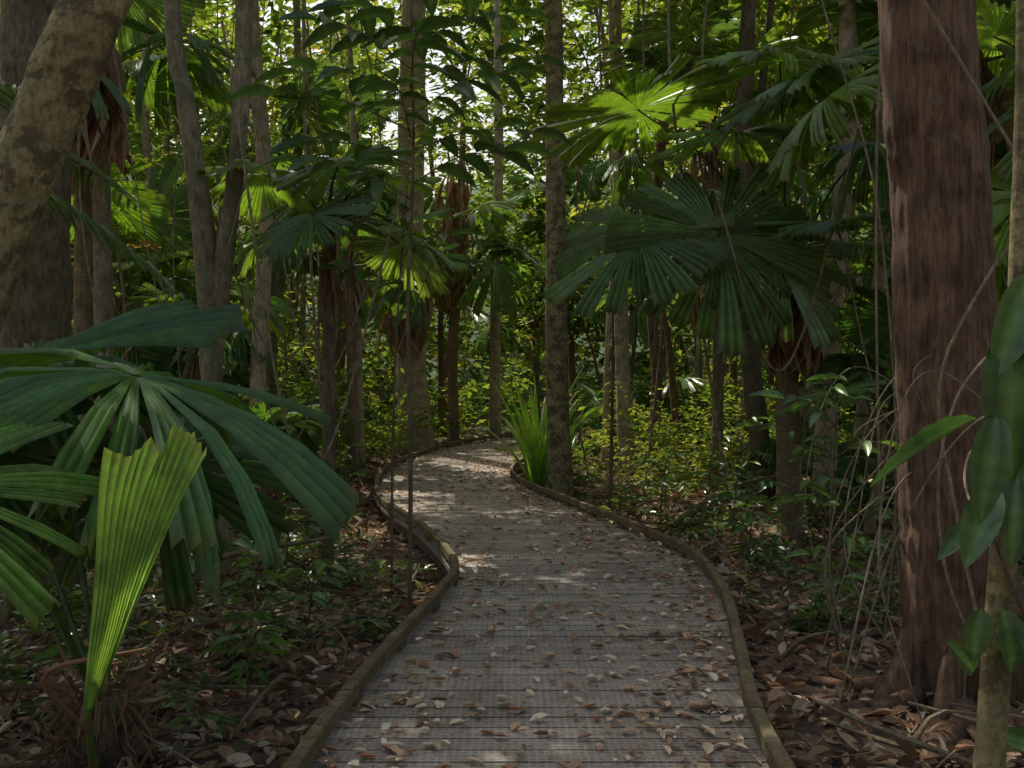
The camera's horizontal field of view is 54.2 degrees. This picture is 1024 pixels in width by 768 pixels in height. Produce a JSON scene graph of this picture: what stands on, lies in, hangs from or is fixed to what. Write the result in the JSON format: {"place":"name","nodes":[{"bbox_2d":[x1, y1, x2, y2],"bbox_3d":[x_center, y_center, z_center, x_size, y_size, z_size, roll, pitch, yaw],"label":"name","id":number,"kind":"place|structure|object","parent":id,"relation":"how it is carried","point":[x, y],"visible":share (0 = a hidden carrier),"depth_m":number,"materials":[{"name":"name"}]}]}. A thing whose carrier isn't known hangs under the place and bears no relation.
{"place":"outdoors","nodes":[
{"label":"outdoors","id":0,"kind":"place"},
{"bbox_2d":[73,45,823,394],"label":"hanging dead fronds","id":1,"kind":"object","parent":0,"point":[93,129],"visible":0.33,"depth_m":11.79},
{"bbox_2d":[0,177,1023,767],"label":"forest ground","id":2,"kind":"structure","parent":0,"point":[762,659],"depth_m":7.22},
{"bbox_2d":[0,0,81,621],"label":"dark forest tree","id":3,"kind":"object","parent":2,"relation":"on","point":[40,307],"visible":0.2,"depth_m":7.78,"materials":[{"name":"brown plant"}]},
{"bbox_2d":[0,0,132,333],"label":"leaning lichen tree","id":4,"kind":"object","parent":2,"relation":"on","point":[68,61],"visible":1,"depth_m":4.88,"materials":[{"name":"brown plant"}]},
{"bbox_2d":[32,588,146,666],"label":"rainforest seedling","id":5,"kind":"object","parent":2,"relation":"on","point":[77,610],"visible":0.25,"depth_m":5.78,"materials":[{"name":"green plant"}]},
{"bbox_2d":[0,81,183,299],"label":"feather palm","id":6,"kind":"object","parent":2,"relation":"on","point":[10,92],"visible":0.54,"depth_m":7.04,"materials":[{"name":"green plant"}]},
{"bbox_2d":[92,131,115,432],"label":"dark forest tree","id":7,"kind":"object","parent":2,"relation":"on","point":[103,272],"visible":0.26,"depth_m":11.91,"materials":[{"name":"brown plant"}]},
{"bbox_2d":[70,120,194,329],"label":"fan palm","id":8,"kind":"object","parent":2,"relation":"on","point":[135,150],"visible":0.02,"depth_m":19.86,"materials":[{"name":"green plant"}]},
{"bbox_2d":[141,3,181,377],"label":"forest tree","id":9,"kind":"object","parent":2,"relation":"on","point":[146,141],"visible":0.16,"depth_m":18.38,"materials":[{"name":"brown plant"}]},
{"bbox_2d":[70,0,256,515],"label":"fan palm","id":10,"kind":"object","parent":2,"relation":"on","point":[205,75],"visible":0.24,"depth_m":12.46,"materials":[{"name":"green plant"}]},
{"bbox_2d":[123,5,233,196],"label":"forest tree","id":11,"kind":"object","parent":2,"relation":"on","point":[167,147],"visible":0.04,"depth_m":22.53,"materials":[{"name":"brown plant"}]},
{"bbox_2d":[0,299,358,767],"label":"young fan palm","id":12,"kind":"object","parent":2,"relation":"on","point":[152,490],"visible":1,"depth_m":4.66,"materials":[{"name":"green plant"}]},
{"bbox_2d":[70,156,295,376],"bbox_3d":[-6.153,-0.970,16.213,4.882,5.545,3.775,0,0,0],"label":"fan palm","id":13,"kind":"object","parent":2,"relation":"on","point":[157,228],"visible":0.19,"depth_m":15.93,"materials":[{"name":"green plant"}]},
{"bbox_2d":[115,345,277,434],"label":"fan palm","id":14,"kind":"object","parent":2,"relation":"on","point":[241,378],"visible":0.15,"depth_m":14.75,"materials":[{"name":"green plant"}]},
{"bbox_2d":[117,282,293,416],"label":"fan palm","id":15,"kind":"object","parent":2,"relation":"on","point":[237,344],"visible":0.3,"depth_m":14.23,"materials":[{"name":"green plant"}]},
{"bbox_2d":[164,0,253,592],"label":"twin stemmed tree","id":16,"kind":"object","parent":2,"relation":"on","point":[209,250],"visible":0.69,"depth_m":8.93,"materials":[{"name":"grey plant"}]},
{"bbox_2d":[157,483,261,617],"bbox_3d":[-2.214,1.339,7.545,0.827,1.223,0.858,0,0,0],"label":"rainforest seedling","id":17,"kind":"object","parent":2,"relation":"on","point":[248,546],"visible":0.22,"depth_m":7.57,"materials":[{"name":"green plant"}]},
{"bbox_2d":[199,610,290,712],"bbox_3d":[-1.421,1.621,5.610,0.544,0.660,0.498,0,0,25],"label":"rainforest seedling","id":18,"kind":"object","parent":2,"relation":"on","point":[261,614],"visible":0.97,"depth_m":5.58,"materials":[{"name":"green plant"}]},
{"bbox_2d":[200,550,295,656],"bbox_3d":[-1.675,1.535,6.595,0.564,0.831,0.571,0,0,-39],"label":"rainforest seedling","id":19,"kind":"object","parent":2,"relation":"on","point":[272,596],"visible":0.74,"depth_m":6.58,"materials":[{"name":"green plant"}]},
{"bbox_2d":[250,0,273,497],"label":"slender forest tree","id":20,"kind":"object","parent":2,"relation":"on","point":[256,380],"visible":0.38,"depth_m":13.91,"materials":[{"name":"brown plant"}]},
{"bbox_2d":[196,392,339,503],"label":"fan palm","id":21,"kind":"object","parent":2,"relation":"on","point":[310,439],"visible":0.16,"depth_m":13.35,"materials":[{"name":"green plant"}]},
{"bbox_2d":[152,58,388,394],"bbox_3d":[-5.977,-2.945,23.266,5.304,9.494,4.893,0,0,33],"label":"fan palm","id":22,"kind":"object","parent":2,"relation":"on","point":[325,105],"visible":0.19,"depth_m":22.95,"materials":[{"name":"green plant"}]},
{"bbox_2d":[249,344,315,394],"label":"fan palm","id":23,"kind":"object","parent":2,"relation":"on","point":[303,372],"visible":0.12,"depth_m":32.74,"materials":[{"name":"green plant"}]},
{"bbox_2d":[266,0,302,392],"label":"forest tree","id":24,"kind":"object","parent":2,"relation":"on","point":[297,39],"visible":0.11,"depth_m":23.82,"materials":[{"name":"brown plant"}]},
{"bbox_2d":[212,24,374,393],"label":"forest tree","id":25,"kind":"object","parent":2,"relation":"on","point":[291,282],"visible":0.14,"depth_m":42.31,"materials":[{"name":"green plant"}]},
{"bbox_2d":[214,0,379,380],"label":"forest tree","id":26,"kind":"object","parent":2,"relation":"on","point":[339,321],"visible":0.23,"depth_m":24.64,"materials":[{"name":"green plant"}]},
{"bbox_2d":[279,494,321,581],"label":"rainforest seedling","id":27,"kind":"object","parent":2,"relation":"on","point":[301,529],"visible":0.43,"depth_m":9.19,"materials":[{"name":"green plant"}]},
{"bbox_2d":[250,54,359,399],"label":"forest tree","id":28,"kind":"object","parent":2,"relation":"on","point":[293,368],"visible":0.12,"depth_m":30.92,"materials":[{"name":"brown plant"}]},
{"bbox_2d":[274,542,347,638],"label":"rainforest seedling","id":29,"kind":"object","parent":2,"relation":"on","point":[320,565],"visible":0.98,"depth_m":7.26,"materials":[{"name":"green plant"}]},
{"bbox_2d":[197,137,458,591],"bbox_3d":[-1.678,0.010,9.313,2.399,4.181,2.280,0,0,0],"label":"fan palm","id":30,"kind":"object","parent":2,"relation":"on","point":[328,221],"visible":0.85,"depth_m":9.26,"materials":[{"name":"green plant"}]},
{"bbox_2d":[268,47,398,438],"bbox_3d":[-5.761,-4.440,33.442,5.194,12.485,5.693,0,0,0],"label":"fan palm","id":31,"kind":"object","parent":2,"relation":"on","point":[362,69],"visible":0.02,"depth_m":32.40,"materials":[{"name":"green plant"}]},
{"bbox_2d":[288,373,384,454],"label":"fan palm","id":32,"kind":"object","parent":2,"relation":"on","point":[375,416],"visible":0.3,"depth_m":22.58,"materials":[{"name":"green plant"}]},
{"bbox_2d":[277,21,399,379],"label":"forest tree","id":33,"kind":"object","parent":2,"relation":"on","point":[343,341],"visible":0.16,"depth_m":34.38,"materials":[{"name":"green plant"}]},
{"bbox_2d":[232,181,456,472],"bbox_3d":[-3.328,-0.923,19.638,4.512,5.452,4.274,0,0,0],"label":"fan palm","id":34,"kind":"object","parent":2,"relation":"on","point":[354,295],"visible":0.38,"depth_m":19.41,"materials":[{"name":"green plant"}]},
{"bbox_2d":[298,129,391,381],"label":"forest tree","id":35,"kind":"object","parent":2,"relation":"on","point":[303,307],"visible":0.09,"depth_m":38.96,"materials":[{"name":"brown plant"}]},
{"bbox_2d":[307,0,401,444],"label":"forest tree","id":36,"kind":"object","parent":2,"relation":"on","point":[376,2],"visible":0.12,"depth_m":31.49,"materials":[{"name":"green plant"}]},
{"bbox_2d":[345,0,365,468],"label":"forest tree","id":37,"kind":"object","parent":2,"relation":"on","point":[360,416],"visible":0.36,"depth_m":20.20,"materials":[{"name":"brown plant"}]},
{"bbox_2d":[335,444,376,481],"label":"rainforest seedling","id":38,"kind":"object","parent":2,"relation":"on","point":[359,472],"visible":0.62,"depth_m":14.19,"materials":[{"name":"green plant"}]},
{"bbox_2d":[271,93,448,182],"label":"feather palm","id":39,"kind":"object","parent":2,"relation":"on","point":[372,116],"visible":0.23,"depth_m":26.83,"materials":[{"name":"green plant"}]},
{"bbox_2d":[363,377,397,429],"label":"fan palm","id":40,"kind":"object","parent":2,"relation":"on","point":[390,383],"visible":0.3,"depth_m":32.97,"materials":[{"name":"green plant"}]},
{"bbox_2d":[301,0,490,417],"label":"forest tree","id":41,"kind":"object","parent":2,"relation":"on","point":[450,13],"visible":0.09,"depth_m":34.58,"materials":[{"name":"green plant"}]},
{"bbox_2d":[223,0,572,615],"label":"broadleaf sapling","id":42,"kind":"object","parent":2,"relation":"on","point":[385,37],"visible":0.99,"depth_m":7.28,"materials":[{"name":"green plant"}]},
{"bbox_2d":[315,111,487,591],"bbox_3d":[-0.960,-0.281,8.706,1.502,4.262,0.648,0,0,0],"label":"broadleaf sapling","id":43,"kind":"object","parent":2,"relation":"on","point":[361,275],"visible":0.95,"depth_m":8.79,"materials":[{"name":"green plant"}]},
{"bbox_2d":[365,0,446,437],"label":"forest tree","id":44,"kind":"object","parent":2,"relation":"on","point":[441,400],"visible":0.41,"depth_m":33.35,"materials":[{"name":"brown plant"}]},
{"bbox_2d":[395,0,434,455],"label":"pale rainforest tree","id":45,"kind":"object","parent":2,"relation":"on","point":[423,437],"visible":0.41,"depth_m":24.71,"materials":[{"name":"brown plant"}]},
{"bbox_2d":[126,0,1012,208],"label":"rainforest canopy","id":46,"kind":"object","parent":45,"relation":"attached to","point":[267,29],"visible":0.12,"depth_m":26.05,"materials":[{"name":"green plant"}]},
{"bbox_2d":[334,231,505,336],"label":"fan palm","id":47,"kind":"object","parent":2,"relation":"on","point":[484,316],"visible":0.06,"depth_m":30.43,"materials":[{"name":"green plant"}]},
{"bbox_2d":[372,190,545,446],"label":"fan palm","id":48,"kind":"object","parent":2,"relation":"on","point":[504,284],"visible":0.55,"depth_m":27.89,"materials":[{"name":"green plant"}]},
{"bbox_2d":[436,28,492,430],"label":"forest tree","id":49,"kind":"object","parent":2,"relation":"on","point":[463,101],"visible":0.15,"depth_m":38.92,"materials":[{"name":"brown plant"}]},
{"bbox_2d":[434,0,502,439],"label":"slender forest tree","id":50,"kind":"object","parent":2,"relation":"on","point":[495,415],"visible":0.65,"depth_m":29.88,"materials":[{"name":"brown plant"}]},
{"bbox_2d":[0,0,1008,428],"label":"distant forest","id":51,"kind":"object","parent":2,"relation":"on","point":[534,104],"visible":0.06,"depth_m":43.09,"materials":[{"name":"green plant"}]},
{"bbox_2d":[0,0,1014,441],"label":"midstorey foliage","id":52,"kind":"object","parent":2,"relation":"on","point":[276,102],"visible":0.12,"depth_m":21.32,"materials":[{"name":"green plant"}]},
{"bbox_2d":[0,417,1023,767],"bbox_3d":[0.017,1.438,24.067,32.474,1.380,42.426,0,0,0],"label":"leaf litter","id":53,"kind":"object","parent":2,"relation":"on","point":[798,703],"visible":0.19,"depth_m":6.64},
{"bbox_2d":[0,391,1023,758],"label":"understory plants","id":54,"kind":"object","parent":2,"relation":"on","point":[368,625],"visible":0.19,"depth_m":8.62,"materials":[{"name":"green plant"}]},
{"bbox_2d":[139,357,893,492],"bbox_3d":[-0.149,1.203,27.665,32.388,3.609,24.278,0,0,0],"label":"shrub foliage","id":55,"kind":"object","parent":2,"relation":"on","point":[660,452],"visible":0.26,"depth_m":20.31,"materials":[{"name":"green plant"}]},
{"bbox_2d":[282,422,795,767],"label":"boardwalk","id":56,"kind":"structure","parent":2,"relation":"on","point":[393,651],"depth_m":5.94,"materials":[{"name":"grey wood"}]},
{"bbox_2d":[0,432,1023,767],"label":"fallen leaves","id":57,"kind":"object","parent":56,"relation":"on","point":[708,747],"depth_m":6.13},
{"bbox_2d":[472,247,611,425],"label":"fan palm","id":58,"kind":"object","parent":2,"relation":"on","point":[484,347],"visible":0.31,"depth_m":35.41,"materials":[{"name":"green plant"}]},
{"bbox_2d":[78,0,1012,724],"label":"hanging vines","id":59,"kind":"object","parent":2,"relation":"on","point":[716,414],"visible":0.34,"depth_m":8.64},
{"bbox_2d":[478,364,617,493],"bbox_3d":[0.625,0.747,15.931,2.179,2.146,2.584,0,0,-12],"label":"strap leaved plant","id":60,"kind":"object","parent":2,"relation":"on","point":[532,445],"visible":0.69,"depth_m":15.76,"materials":[{"name":"green plant"}]},
{"bbox_2d":[503,156,609,425],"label":"fan palm","id":61,"kind":"object","parent":2,"relation":"on","point":[601,169],"visible":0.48,"depth_m":37.92,"materials":[{"name":"green plant"}]},
{"bbox_2d":[545,0,574,507],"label":"mossy forest tree","id":62,"kind":"object","parent":2,"relation":"on","point":[559,469],"visible":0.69,"depth_m":14.87,"materials":[{"name":"brown plant"}]},
{"bbox_2d":[524,18,602,400],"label":"forest tree","id":63,"kind":"object","parent":2,"relation":"on","point":[578,300],"visible":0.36,"depth_m":35.30,"materials":[{"name":"brown plant"}]},
{"bbox_2d":[572,261,637,510],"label":"broadleaf sapling","id":64,"kind":"object","parent":2,"relation":"on","point":[626,300],"visible":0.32,"depth_m":13.78,"materials":[{"name":"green plant"}]},
{"bbox_2d":[598,0,613,468],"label":"forest tree","id":65,"kind":"object","parent":2,"relation":"on","point":[604,454],"visible":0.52,"depth_m":20.56,"materials":[{"name":"brown plant"}]},
{"bbox_2d":[590,0,643,455],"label":"forest tree","id":66,"kind":"object","parent":2,"relation":"on","point":[635,309],"visible":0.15,"depth_m":24.77,"materials":[{"name":"brown plant"}]},
{"bbox_2d":[570,373,666,461],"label":"fan palm","id":67,"kind":"object","parent":2,"relation":"on","point":[596,413],"visible":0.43,"depth_m":22.93,"materials":[{"name":"green plant"}]},
{"bbox_2d":[608,0,635,475],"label":"slender forest tree","id":68,"kind":"object","parent":2,"relation":"on","point":[621,336],"visible":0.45,"depth_m":19.39,"materials":[{"name":"brown plant"}]},
{"bbox_2d":[591,263,703,450],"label":"fan palm","id":69,"kind":"object","parent":2,"relation":"on","point":[641,318],"visible":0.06,"depth_m":24.29,"materials":[{"name":"green plant"}]},
{"bbox_2d":[641,0,677,468],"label":"slender forest tree","id":70,"kind":"object","parent":2,"relation":"on","point":[661,146],"visible":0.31,"depth_m":19.91,"materials":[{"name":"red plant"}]},
{"bbox_2d":[632,450,688,521],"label":"rainforest seedling","id":71,"kind":"object","parent":2,"relation":"on","point":[659,491],"visible":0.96,"depth_m":12.89,"materials":[{"name":"green plant"}]},
{"bbox_2d":[640,450,690,503],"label":"rainforest seedling","id":72,"kind":"object","parent":2,"relation":"on","point":[669,467],"visible":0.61,"depth_m":14.46,"materials":[{"name":"green plant"}]},
{"bbox_2d":[630,0,709,407],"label":"forest tree","id":73,"kind":"object","parent":2,"relation":"on","point":[632,365],"visible":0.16,"depth_m":25.18,"materials":[{"name":"brown plant"}]},
{"bbox_2d":[663,2,692,459],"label":"forest tree","id":74,"kind":"object","parent":2,"relation":"on","point":[672,385],"visible":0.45,"depth_m":20.30,"materials":[{"name":"brown plant"}]},
{"bbox_2d":[691,8,708,446],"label":"forest tree","id":75,"kind":"object","parent":2,"relation":"on","point":[696,370],"visible":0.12,"depth_m":23.09,"materials":[{"name":"brown plant"}]},
{"bbox_2d":[630,375,774,450],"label":"fan palm","id":76,"kind":"object","parent":2,"relation":"on","point":[682,383],"visible":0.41,"depth_m":22.47,"materials":[{"name":"green plant"}]},
{"bbox_2d":[637,102,779,442],"bbox_3d":[6.503,-3.116,29.493,2.923,10.270,8.908,0,0,42],"label":"forest tree","id":77,"kind":"object","parent":2,"relation":"on","point":[734,371],"visible":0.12,"depth_m":28.81,"materials":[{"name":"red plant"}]},
{"bbox_2d":[529,45,891,540],"bbox_3d":[2.779,-0.811,11.629,5.165,5.730,4.025,0,0,0],"label":"fan palm","id":78,"kind":"object","parent":2,"relation":"on","point":[788,244],"visible":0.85,"depth_m":11.03,"materials":[{"name":"green plant"}]},
{"bbox_2d":[592,0,829,481],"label":"fan palm","id":79,"kind":"object","parent":2,"relation":"on","point":[630,47],"visible":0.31,"depth_m":16.95,"materials":[{"name":"green plant"}]},
{"bbox_2d":[685,416,771,512],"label":"rainforest seedling","id":80,"kind":"object","parent":2,"relation":"on","point":[744,460],"visible":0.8,"depth_m":13.56,"materials":[{"name":"green plant"}]},
{"bbox_2d":[696,449,772,547],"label":"rainforest seedling","id":81,"kind":"object","parent":2,"relation":"on","point":[712,501],"visible":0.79,"depth_m":11.38,"materials":[{"name":"green plant"}]},
{"bbox_2d":[715,479,789,568],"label":"rainforest seedling","id":82,"kind":"object","parent":2,"relation":"on","point":[752,517],"visible":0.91,"depth_m":10.18,"materials":[{"name":"green plant"}]},
{"bbox_2d":[735,0,774,500],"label":"dark leaning tree","id":83,"kind":"object","parent":2,"relation":"on","point":[755,406],"visible":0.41,"depth_m":15.38,"materials":[{"name":"brown plant"}]},
{"bbox_2d":[753,0,774,309],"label":"forest tree","id":84,"kind":"object","parent":2,"relation":"on","point":[762,83],"visible":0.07,"depth_m":16.12,"materials":[{"name":"brown plant"}]},
{"bbox_2d":[709,0,820,449],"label":"forest tree","id":85,"kind":"object","parent":2,"relation":"on","point":[785,7],"visible":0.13,"depth_m":22.03,"materials":[{"name":"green plant"}]},
{"bbox_2d":[728,393,873,587],"bbox_3d":[2.614,1.016,9.136,1.278,1.869,1.291,0,0,0],"label":"rainforest seedling","id":86,"kind":"object","parent":2,"relation":"on","point":[796,449],"visible":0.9,"depth_m":9.17,"materials":[{"name":"green plant"}]},
{"bbox_2d":[732,414,893,498],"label":"fan palm","id":87,"kind":"object","parent":2,"relation":"on","point":[844,460],"visible":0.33,"depth_m":15.04,"materials":[{"name":"green plant"}]},
{"bbox_2d":[769,413,875,551],"bbox_3d":[3.362,1.127,10.530,1.046,1.646,1.151,0,0,36],"label":"rainforest seedling","id":88,"kind":"object","parent":2,"relation":"on","point":[860,479],"visible":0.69,"depth_m":10.58,"materials":[{"name":"green plant"}]},
{"bbox_2d":[748,372,898,651],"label":"broadleaf sapling","id":89,"kind":"object","parent":2,"relation":"on","point":[867,447],"visible":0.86,"depth_m":6.50,"materials":[{"name":"green plant"}]},
{"bbox_2d":[809,0,860,511],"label":"curved forest tree","id":90,"kind":"object","parent":2,"relation":"on","point":[847,33],"visible":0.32,"depth_m":13.88,"materials":[{"name":"brown plant"}]},
{"bbox_2d":[798,112,871,220],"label":"fan palm","id":91,"kind":"object","parent":2,"relation":"on","point":[823,192],"visible":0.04,"depth_m":24.94,"materials":[{"name":"green plant"}]},
{"bbox_2d":[774,278,898,539],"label":"fan palm","id":92,"kind":"object","parent":2,"relation":"on","point":[855,382],"visible":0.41,"depth_m":11.43,"materials":[{"name":"green plant"}]},
{"bbox_2d":[784,534,890,629],"bbox_3d":[2.296,1.508,7.133,0.695,0.886,0.647,0,0,0],"label":"rainforest seedling","id":93,"kind":"object","parent":2,"relation":"on","point":[837,578],"visible":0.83,"depth_m":7.15,"materials":[{"name":"green plant"}]},
{"bbox_2d":[808,0,889,488],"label":"forest tree","id":94,"kind":"object","parent":2,"relation":"on","point":[881,284],"visible":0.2,"depth_m":16.39,"materials":[{"name":"brown plant"}]},
{"bbox_2d":[712,0,1015,187],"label":"fan palm","id":95,"kind":"object","parent":2,"relation":"on","point":[810,125],"visible":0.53,"depth_m":9.94,"materials":[{"name":"green plant"}]},
{"bbox_2d":[842,490,899,604],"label":"rainforest seedling","id":96,"kind":"object","parent":2,"relation":"on","point":[866,548],"visible":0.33,"depth_m":8.20,"materials":[{"name":"green plant"}]},
{"bbox_2d":[793,0,1011,190],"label":"fan palm","id":97,"kind":"object","parent":2,"relation":"on","point":[807,18],"visible":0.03,"depth_m":14.52,"materials":[{"name":"green plant"}]},
{"bbox_2d":[787,0,1023,767],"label":"buttressed rainforest tree","id":98,"kind":"object","parent":2,"relation":"on","point":[937,142],"visible":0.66,"depth_m":5.67,"materials":[{"name":"brown plant"}]},
{"bbox_2d":[821,220,1007,342],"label":"fan palm","id":99,"kind":"object","parent":2,"relation":"on","point":[869,277],"visible":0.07,"depth_m":18.51,"materials":[{"name":"green plant"}]},
{"bbox_2d":[876,0,1015,305],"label":"fan palm","id":100,"kind":"object","parent":2,"relation":"on","point":[993,15],"visible":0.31,"depth_m":9.28,"materials":[{"name":"green plant"}]},
{"bbox_2d":[870,274,1023,751],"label":"glossy leaved shrub","id":101,"kind":"object","parent":2,"relation":"on","point":[994,506],"visible":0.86,"depth_m":2.72,"materials":[{"name":"green plant"}]},
{"bbox_2d":[981,64,1014,104],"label":"feather palm","id":102,"kind":"object","parent":2,"relation":"on","point":[999,80],"visible":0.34,"depth_m":8.32,"materials":[{"name":"green plant"}]},
{"bbox_2d":[973,0,1023,767],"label":"lichen covered sapling tree","id":103,"kind":"object","parent":2,"relation":"on","point":[992,721],"visible":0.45,"depth_m":2.97,"materials":[{"name":"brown plant"}]},
{"bbox_2d":[130,0,1006,184],"label":"sky","id":104,"kind":"structure","parent":0,"point":[390,127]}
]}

